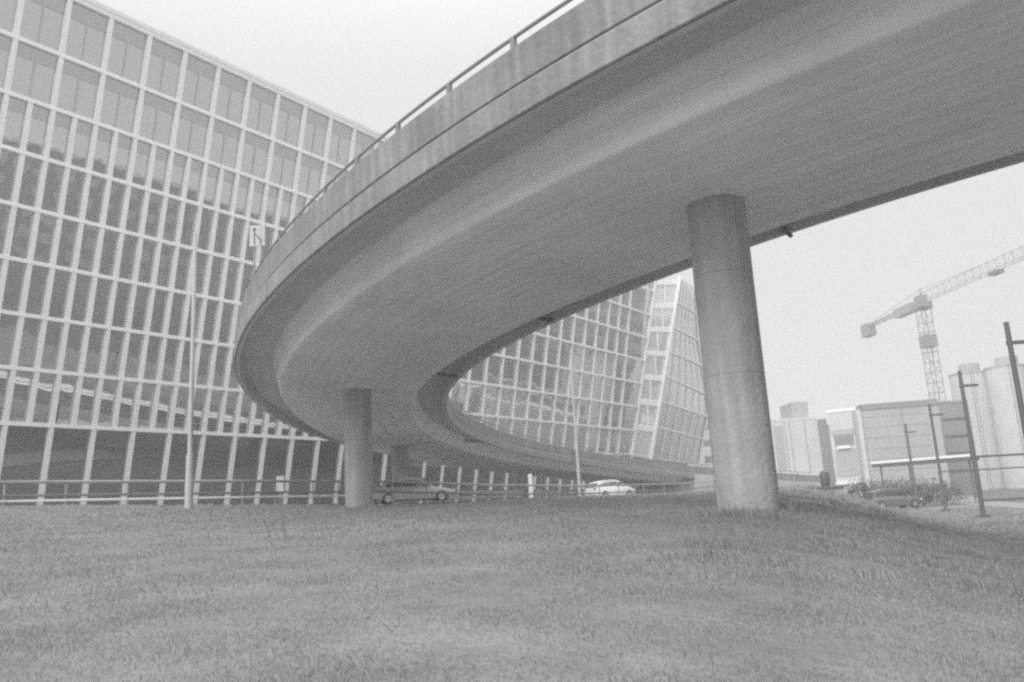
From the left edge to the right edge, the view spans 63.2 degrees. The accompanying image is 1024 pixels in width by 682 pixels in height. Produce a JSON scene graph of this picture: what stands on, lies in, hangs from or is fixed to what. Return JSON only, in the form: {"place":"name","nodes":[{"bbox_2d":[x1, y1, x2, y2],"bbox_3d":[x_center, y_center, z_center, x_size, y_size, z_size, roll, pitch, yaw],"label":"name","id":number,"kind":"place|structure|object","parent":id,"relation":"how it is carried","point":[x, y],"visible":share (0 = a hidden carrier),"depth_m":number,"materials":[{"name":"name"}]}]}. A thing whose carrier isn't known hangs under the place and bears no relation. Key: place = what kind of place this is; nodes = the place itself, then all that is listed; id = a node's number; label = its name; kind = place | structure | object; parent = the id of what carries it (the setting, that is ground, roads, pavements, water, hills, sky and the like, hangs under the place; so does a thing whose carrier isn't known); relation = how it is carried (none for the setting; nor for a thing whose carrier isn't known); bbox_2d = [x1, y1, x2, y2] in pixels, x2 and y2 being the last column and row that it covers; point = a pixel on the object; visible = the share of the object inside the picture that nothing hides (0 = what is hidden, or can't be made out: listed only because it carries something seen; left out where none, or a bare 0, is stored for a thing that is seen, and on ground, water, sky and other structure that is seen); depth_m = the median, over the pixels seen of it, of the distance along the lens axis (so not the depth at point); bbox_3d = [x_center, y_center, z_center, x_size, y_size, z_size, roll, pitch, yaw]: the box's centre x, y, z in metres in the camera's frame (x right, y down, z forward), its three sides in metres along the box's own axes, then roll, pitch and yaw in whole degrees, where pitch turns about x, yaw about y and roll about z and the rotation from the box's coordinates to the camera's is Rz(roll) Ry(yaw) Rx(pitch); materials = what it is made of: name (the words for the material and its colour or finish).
{"place":"outdoors","nodes":[
{"label":"outdoors","id":0,"kind":"place"},
{"bbox_2d":[295,496,569,504],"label":"pavement","id":1,"kind":"structure","parent":0,"point":[432,501],"depth_m":47.00,"materials":[{"name":"grey concrete"}]},
{"bbox_2d":[0,480,714,505],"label":"metal railing","id":2,"kind":"object","parent":1,"relation":"on","point":[127,494],"visible":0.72,"depth_m":38.34,"materials":[{"name":"grey metal"}]},
{"bbox_2d":[0,484,1023,681],"bbox_3d":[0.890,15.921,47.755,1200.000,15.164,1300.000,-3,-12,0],"label":"ground","id":3,"kind":"structure","parent":0,"point":[795,649],"depth_m":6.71,"materials":[{"name":"grey plant"}]},
{"bbox_2d":[184,232,196,508],"bbox_3d":[-11.734,0.966,30.519,0.288,10.384,0.288,-3,-12,0],"label":"lamp post","id":4,"kind":"object","parent":3,"relation":"on","point":[189,478],"visible":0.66,"depth_m":30.20,"materials":[{"name":"grey metal"}]},
{"bbox_2d":[0,0,707,505],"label":"glass office building","id":5,"kind":"structure","parent":3,"relation":"on","point":[134,154],"depth_m":67.10,"materials":[{"name":"metal"}]},
{"bbox_2d":[0,149,17,200],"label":"window","id":6,"kind":"structure","parent":5,"relation":"in","point":[8,159],"depth_m":57.15,"materials":[{"name":"grey glass"}]},
{"bbox_2d":[0,313,17,364],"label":"window","id":7,"kind":"structure","parent":5,"relation":"in","point":[8,323],"depth_m":57.33,"materials":[{"name":"grey glass"}]},
{"bbox_2d":[2,260,25,311],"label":"window","id":8,"kind":"structure","parent":5,"relation":"in","point":[16,270],"depth_m":57.61,"materials":[{"name":"grey glass"}]},
{"bbox_2d":[9,370,32,421],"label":"window","id":9,"kind":"structure","parent":5,"relation":"in","point":[23,380],"depth_m":58.12,"materials":[{"name":"grey glass"}]},
{"bbox_2d":[10,208,33,258],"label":"window","id":10,"kind":"structure","parent":5,"relation":"in","point":[24,218],"depth_m":57.96,"materials":[{"name":"grey glass"}]},
{"bbox_2d":[0,425,47,505],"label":"window","id":11,"kind":"structure","parent":5,"relation":"in","point":[24,445],"depth_m":58.30,"materials":[{"name":"grey glass"}]},
{"bbox_2d":[2,109,47,154],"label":"window","id":12,"kind":"structure","parent":5,"relation":"in","point":[13,128],"depth_m":57.85,"materials":[{"name":"grey glass"}]},
{"bbox_2d":[17,317,40,367],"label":"window","id":13,"kind":"structure","parent":5,"relation":"in","point":[31,327],"depth_m":58.47,"materials":[{"name":"grey glass"}]},
{"bbox_2d":[18,156,41,206],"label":"window","id":14,"kind":"structure","parent":5,"relation":"in","point":[31,169],"depth_m":58.32,"materials":[{"name":"grey glass"}]},
{"bbox_2d":[10,55,55,103],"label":"window","id":15,"kind":"structure","parent":5,"relation":"in","point":[23,67],"depth_m":58.34,"materials":[{"name":"grey glass"}]},
{"bbox_2d":[25,265,48,314],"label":"window","id":16,"kind":"structure","parent":5,"relation":"in","point":[39,274],"depth_m":58.83,"materials":[{"name":"grey glass"}]},
{"bbox_2d":[19,0,63,50],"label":"window","id":17,"kind":"structure","parent":5,"relation":"in","point":[32,11],"depth_m":58.74,"materials":[{"name":"grey glass"}]},
{"bbox_2d":[33,372,55,422],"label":"window","id":18,"kind":"structure","parent":5,"relation":"in","point":[42,408],"depth_m":59.35,"materials":[{"name":"grey glass"}]},
{"bbox_2d":[33,213,55,262],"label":"window","id":19,"kind":"structure","parent":5,"relation":"in","point":[46,228],"depth_m":59.19,"materials":[{"name":"grey glass"}]},
{"bbox_2d":[41,320,62,369],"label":"window","id":20,"kind":"structure","parent":5,"relation":"in","point":[53,330],"depth_m":59.71,"materials":[{"name":"grey glass"}]},
{"bbox_2d":[41,162,63,212],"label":"window","id":21,"kind":"structure","parent":5,"relation":"in","point":[54,175],"depth_m":59.55,"materials":[{"name":"grey glass"}]},
{"bbox_2d":[48,269,70,318],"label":"window","id":22,"kind":"structure","parent":5,"relation":"in","point":[61,278],"depth_m":60.08,"materials":[{"name":"grey glass"}]},
{"bbox_2d":[55,374,76,423],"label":"window","id":23,"kind":"structure","parent":5,"relation":"in","point":[68,382],"depth_m":60.59,"materials":[{"name":"grey glass"}]},
{"bbox_2d":[43,428,90,504],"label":"window","id":24,"kind":"structure","parent":5,"relation":"in","point":[69,448],"depth_m":60.77,"materials":[{"name":"grey glass"}]},
{"bbox_2d":[56,219,77,267],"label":"window","id":25,"kind":"structure","parent":5,"relation":"in","point":[65,250],"depth_m":60.43,"materials":[{"name":"grey glass"}]},
{"bbox_2d":[49,125,90,168],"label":"window","id":26,"kind":"structure","parent":5,"relation":"in","point":[60,135],"depth_m":60.31,"materials":[{"name":"grey glass"}]},
{"bbox_2d":[63,324,83,371],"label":"window","id":27,"kind":"structure","parent":5,"relation":"in","point":[75,333],"depth_m":60.95,"materials":[{"name":"grey glass"}]},
{"bbox_2d":[64,169,84,217],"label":"window","id":28,"kind":"structure","parent":5,"relation":"in","point":[73,196],"depth_m":60.79,"materials":[{"name":"grey glass"}]},
{"bbox_2d":[57,72,97,118],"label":"window","id":29,"kind":"structure","parent":5,"relation":"in","point":[87,96],"depth_m":60.82,"materials":[{"name":"grey glass"}]},
{"bbox_2d":[70,274,91,321],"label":"window","id":30,"kind":"structure","parent":5,"relation":"in","point":[82,286],"depth_m":61.31,"materials":[{"name":"grey glass"}]},
{"bbox_2d":[65,18,105,67],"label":"window","id":31,"kind":"structure","parent":5,"relation":"in","point":[94,49],"depth_m":61.20,"materials":[{"name":"grey glass"}]},
{"bbox_2d":[77,377,97,424],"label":"window","id":32,"kind":"structure","parent":5,"relation":"in","point":[89,385],"depth_m":61.82,"materials":[{"name":"grey glass"}]},
{"bbox_2d":[78,224,98,271],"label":"window","id":33,"kind":"structure","parent":5,"relation":"in","point":[90,233],"depth_m":61.65,"materials":[{"name":"grey glass"}]},
{"bbox_2d":[84,327,104,373],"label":"window","id":34,"kind":"structure","parent":5,"relation":"in","point":[96,336],"depth_m":62.18,"materials":[{"name":"grey glass"}]},
{"bbox_2d":[85,175,105,222],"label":"window","id":35,"kind":"structure","parent":5,"relation":"in","point":[97,184],"depth_m":62.02,"materials":[{"name":"grey glass"}]},
{"bbox_2d":[91,278,111,324],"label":"window","id":36,"kind":"structure","parent":5,"relation":"in","point":[103,288],"depth_m":62.55,"materials":[{"name":"grey glass"}]},
{"bbox_2d":[97,379,117,425],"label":"window","id":37,"kind":"structure","parent":5,"relation":"in","point":[109,385],"depth_m":63.07,"materials":[{"name":"grey glass"}]},
{"bbox_2d":[86,430,129,504],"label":"window","id":38,"kind":"structure","parent":5,"relation":"in","point":[111,446],"depth_m":63.21,"materials":[{"name":"grey glass"}]},
{"bbox_2d":[99,229,118,275],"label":"window","id":39,"kind":"structure","parent":5,"relation":"in","point":[109,246],"depth_m":62.90,"materials":[{"name":"grey glass"}]},
{"bbox_2d":[92,139,129,180],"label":"window","id":40,"kind":"structure","parent":5,"relation":"in","point":[102,150],"depth_m":62.76,"materials":[{"name":"grey glass"}]},
{"bbox_2d":[105,330,123,375],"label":"window","id":41,"kind":"structure","parent":5,"relation":"in","point":[116,337],"depth_m":63.43,"materials":[{"name":"grey glass"}]},
{"bbox_2d":[106,181,124,227],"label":"window","id":42,"kind":"structure","parent":5,"relation":"in","point":[117,190],"depth_m":63.26,"materials":[{"name":"grey glass"}]},
{"bbox_2d":[99,88,136,132],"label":"window","id":43,"kind":"structure","parent":5,"relation":"in","point":[127,111],"depth_m":63.32,"materials":[{"name":"grey glass"}]},
{"bbox_2d":[112,282,130,327],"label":"window","id":44,"kind":"structure","parent":5,"relation":"in","point":[123,289],"depth_m":63.78,"materials":[{"name":"grey glass"}]},
{"bbox_2d":[107,36,144,83],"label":"window","id":45,"kind":"structure","parent":5,"relation":"in","point":[135,56],"depth_m":63.69,"materials":[{"name":"grey glass"}]},
{"bbox_2d":[117,381,136,427],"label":"window","id":46,"kind":"structure","parent":5,"relation":"in","point":[129,387],"depth_m":64.30,"materials":[{"name":"grey glass"}]},
{"bbox_2d":[119,234,137,279],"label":"window","id":47,"kind":"structure","parent":5,"relation":"in","point":[130,242],"depth_m":64.14,"materials":[{"name":"grey glass"}]},
{"bbox_2d":[124,333,143,377],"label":"window","id":48,"kind":"structure","parent":5,"relation":"in","point":[135,342],"depth_m":64.66,"materials":[{"name":"grey glass"}]},
{"bbox_2d":[125,187,143,232],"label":"window","id":49,"kind":"structure","parent":5,"relation":"in","point":[136,195],"depth_m":64.49,"materials":[{"name":"grey glass"}]},
{"bbox_2d":[131,285,149,330],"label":"window","id":50,"kind":"structure","parent":5,"relation":"in","point":[142,293],"depth_m":65.02,"materials":[{"name":"grey glass"}]},
{"bbox_2d":[137,382,154,427],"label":"window","id":51,"kind":"structure","parent":5,"relation":"in","point":[147,394],"depth_m":65.53,"materials":[{"name":"grey glass"}]},
{"bbox_2d":[138,239,155,283],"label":"window","id":52,"kind":"structure","parent":5,"relation":"in","point":[148,249],"depth_m":65.37,"materials":[{"name":"grey glass"}]},
{"bbox_2d":[128,432,166,504],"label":"window","id":53,"kind":"structure","parent":5,"relation":"in","point":[149,447],"depth_m":65.69,"materials":[{"name":"grey glass"}]},
{"bbox_2d":[132,152,166,191],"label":"window","id":54,"kind":"structure","parent":5,"relation":"in","point":[141,160],"depth_m":65.25,"materials":[{"name":"grey glass"}]},
{"bbox_2d":[143,335,161,379],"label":"window","id":55,"kind":"structure","parent":5,"relation":"in","point":[154,343],"depth_m":65.89,"materials":[{"name":"grey glass"}]},
{"bbox_2d":[144,193,162,237],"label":"window","id":56,"kind":"structure","parent":5,"relation":"in","point":[155,201],"depth_m":65.73,"materials":[{"name":"grey glass"}]},
{"bbox_2d":[139,103,173,145],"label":"window","id":57,"kind":"structure","parent":5,"relation":"in","point":[148,117],"depth_m":65.79,"materials":[{"name":"grey glass"}]},
{"bbox_2d":[150,289,167,332],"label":"window","id":58,"kind":"structure","parent":5,"relation":"in","point":[160,299],"depth_m":66.26,"materials":[{"name":"grey glass"}]},
{"bbox_2d":[146,53,180,97],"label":"window","id":59,"kind":"structure","parent":5,"relation":"in","point":[155,68],"depth_m":66.16,"materials":[{"name":"grey glass"}]},
{"bbox_2d":[155,384,172,428],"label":"window","id":60,"kind":"structure","parent":5,"relation":"in","point":[165,396],"depth_m":66.76,"materials":[{"name":"grey glass"}]},
{"bbox_2d":[156,243,173,286],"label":"window","id":61,"kind":"structure","parent":5,"relation":"in","point":[166,255],"depth_m":66.60,"materials":[{"name":"grey glass"}]},
{"bbox_2d":[162,338,178,381],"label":"window","id":62,"kind":"structure","parent":5,"relation":"in","point":[171,352],"depth_m":67.13,"materials":[{"name":"grey glass"}]},
{"bbox_2d":[163,198,179,241],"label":"window","id":63,"kind":"structure","parent":5,"relation":"in","point":[172,212],"depth_m":66.96,"materials":[{"name":"grey glass"}]},
{"bbox_2d":[168,293,184,335],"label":"window","id":64,"kind":"structure","parent":5,"relation":"in","point":[178,299],"depth_m":67.48,"materials":[{"name":"grey glass"}]},
{"bbox_2d":[173,386,188,429],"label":"window","id":65,"kind":"structure","parent":5,"relation":"in","point":[183,392],"depth_m":68.00,"materials":[{"name":"grey glass"}]},
{"bbox_2d":[163,433,200,504],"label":"window","id":66,"kind":"structure","parent":5,"relation":"in","point":[176,470],"depth_m":67.88,"materials":[{"name":"grey glass"}]},
{"bbox_2d":[174,248,190,290],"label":"window","id":67,"kind":"structure","parent":5,"relation":"in","point":[184,254],"depth_m":67.85,"materials":[{"name":"grey glass"}]},
{"bbox_2d":[169,164,201,201],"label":"window","id":68,"kind":"structure","parent":5,"relation":"in","point":[177,175],"depth_m":67.71,"materials":[{"name":"grey glass"}]},
{"bbox_2d":[180,203,196,245],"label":"window","id":69,"kind":"structure","parent":5,"relation":"in","point":[190,210],"depth_m":68.20,"materials":[{"name":"grey glass"}]},
{"bbox_2d":[175,117,207,157],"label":"window","id":70,"kind":"structure","parent":5,"relation":"in","point":[198,142],"depth_m":68.26,"materials":[{"name":"grey glass"}]},
{"bbox_2d":[182,68,213,111],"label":"window","id":71,"kind":"structure","parent":5,"relation":"in","point":[205,90],"depth_m":68.64,"materials":[{"name":"grey glass"}]},
{"bbox_2d":[196,343,211,384],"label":"window","id":72,"kind":"structure","parent":5,"relation":"in","point":[206,349],"depth_m":69.61,"materials":[{"name":"grey glass"}]},
{"bbox_2d":[197,208,212,249],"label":"window","id":73,"kind":"structure","parent":5,"relation":"in","point":[207,215],"depth_m":69.44,"materials":[{"name":"grey glass"}]},
{"bbox_2d":[202,299,217,340],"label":"window","id":74,"kind":"structure","parent":5,"relation":"in","point":[211,308],"depth_m":69.95,"materials":[{"name":"grey glass"}]},
{"bbox_2d":[197,435,231,504],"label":"window","id":75,"kind":"structure","parent":5,"relation":"in","point":[217,449],"depth_m":70.62,"materials":[{"name":"grey glass"}]},
{"bbox_2d":[207,389,222,431],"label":"window","id":76,"kind":"structure","parent":5,"relation":"in","point":[216,396],"depth_m":70.48,"materials":[{"name":"grey glass"}]},
{"bbox_2d":[208,256,223,297],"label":"window","id":77,"kind":"structure","parent":5,"relation":"in","point":[217,262],"depth_m":70.31,"materials":[{"name":"grey glass"}]},
{"bbox_2d":[203,175,232,211],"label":"window","id":78,"kind":"structure","parent":5,"relation":"in","point":[211,182],"depth_m":70.19,"materials":[{"name":"grey glass"}]},
{"bbox_2d":[209,130,238,168],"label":"window","id":79,"kind":"structure","parent":5,"relation":"in","point":[231,145],"depth_m":70.76,"materials":[{"name":"grey glass"}]},
{"bbox_2d":[215,83,244,123],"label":"window","id":80,"kind":"structure","parent":5,"relation":"in","point":[237,99],"depth_m":71.14,"materials":[{"name":"grey glass"}]},
{"bbox_2d":[229,436,261,504],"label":"window","id":81,"kind":"structure","parent":5,"relation":"in","point":[246,464],"depth_m":73.11,"materials":[{"name":"grey glass"}]},
{"bbox_2d":[235,186,262,220],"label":"window","id":82,"kind":"structure","parent":5,"relation":"in","point":[242,194],"depth_m":72.64,"materials":[{"name":"grey glass"}]},
{"bbox_2d":[240,142,267,178],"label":"window","id":83,"kind":"structure","parent":5,"relation":"in","point":[261,157],"depth_m":73.20,"materials":[{"name":"grey glass"}]},
{"bbox_2d":[234,0,1023,512],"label":"flyover","id":84,"kind":"object","parent":3,"relation":"on","point":[584,154],"visible":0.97,"depth_m":15.55,"materials":[{"name":"concrete"}]},
{"bbox_2d":[770,401,823,477],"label":"apartment block","id":85,"kind":"structure","parent":3,"relation":"on","point":[796,439],"depth_m":111.43,"materials":[{"name":"white paint"}]},
{"bbox_2d":[817,418,834,485],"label":"stair tower","id":86,"kind":"structure","parent":3,"relation":"on","point":[824,445],"depth_m":110.39,"materials":[{"name":"grey concrete"}]},
{"bbox_2d":[827,407,862,496],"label":"office block","id":87,"kind":"structure","parent":3,"relation":"on","point":[844,446],"depth_m":108.09,"materials":[{"name":"paint"}]},
{"bbox_2d":[827,399,951,496],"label":"grey hall","id":88,"kind":"structure","parent":3,"relation":"on","point":[880,432],"depth_m":104.28,"materials":[{"name":"grey"}]},
{"bbox_2d":[863,488,922,507],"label":"parked car","id":89,"kind":"object","parent":3,"relation":"on","point":[892,497],"visible":0.75,"depth_m":65.13,"materials":[{"name":"grey paint"}]},
{"bbox_2d":[902,475,953,506],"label":"shrub","id":90,"kind":"object","parent":3,"relation":"on","point":[928,496],"visible":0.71,"depth_m":73.53,"materials":[{"name":"grey plant"}]},
{"bbox_2d":[860,245,1023,400],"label":"tower crane","id":91,"kind":"object","parent":3,"relation":"on","point":[921,302],"visible":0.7,"depth_m":138.81,"materials":[{"name":"paint"}]},
{"bbox_2d":[938,399,981,492],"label":"dark block","id":92,"kind":"structure","parent":3,"relation":"on","point":[954,430],"depth_m":116.92,"materials":[{"name":"grey concrete"}]},
{"bbox_2d":[948,363,1003,489],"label":"silo","id":93,"kind":"object","parent":3,"relation":"on","point":[977,397],"visible":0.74,"depth_m":148.15,"materials":[{"name":"grey metal"}]},
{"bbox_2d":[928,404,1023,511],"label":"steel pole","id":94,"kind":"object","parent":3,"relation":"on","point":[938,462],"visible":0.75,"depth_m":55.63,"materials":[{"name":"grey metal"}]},
{"bbox_2d":[957,371,1023,517],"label":"steel pole","id":95,"kind":"object","parent":3,"relation":"on","point":[975,467],"visible":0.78,"depth_m":40.60,"materials":[{"name":"grey metal"}]},
{"bbox_2d":[983,356,1023,488],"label":"silo","id":96,"kind":"object","parent":3,"relation":"on","point":[1004,408],"visible":0.88,"depth_m":145.21,"materials":[{"name":"grey metal"}]},
{"bbox_2d":[1003,322,1023,437],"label":"steel pole","id":97,"kind":"object","parent":3,"relation":"on","point":[1014,369],"visible":1,"depth_m":29.41,"materials":[{"name":"grey metal"}]},
{"bbox_2d":[96,0,1023,423],"label":"sky","id":98,"kind":"structure","parent":0,"point":[370,63],"materials":[{"name":"white"}]},
{"bbox_2d":[935,496,1023,507],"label":"gravel yard","id":99,"kind":"structure","parent":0,"point":[971,501],"depth_m":72.97,"materials":[{"name":"grey gravel"}]},
{"bbox_2d":[870,454,979,502],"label":"canopy","id":100,"kind":"object","parent":99,"relation":"on","point":[929,460],"visible":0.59,"depth_m":80.87,"materials":[{"name":"grey metal"}]},
{"bbox_2d":[958,489,1023,501],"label":"road","id":101,"kind":"structure","parent":0,"point":[994,494],"depth_m":97.90,"materials":[{"name":"grey asphalt"}]},
{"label":"road","id":102,"kind":"structure","parent":0,"visible":0},
{"bbox_2d":[373,477,454,504],"bbox_3d":[-5.729,8.679,48.351,4.775,1.499,2.060,0,-12,-14],"label":"parked car","id":103,"kind":"object","parent":102,"relation":"on","point":[383,497],"visible":0.78,"depth_m":47.52,"materials":[{"name":"grey paint"}]},
{"bbox_2d":[584,480,634,495],"bbox_3d":[7.769,11.751,65.854,4.125,1.499,2.060,4,-14,-32],"label":"parked car","id":104,"kind":"object","parent":102,"relation":"on","point":[605,489],"visible":0.49,"depth_m":65.00,"materials":[{"name":"white paint"}]},
{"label":"far pavement","id":105,"kind":"structure","parent":0,"visible":0},
{"bbox_2d":[446,488,637,501],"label":"guard rail","id":106,"kind":"object","parent":105,"relation":"on","point":[512,491],"visible":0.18,"depth_m":71.27,"materials":[{"name":"grey metal"}]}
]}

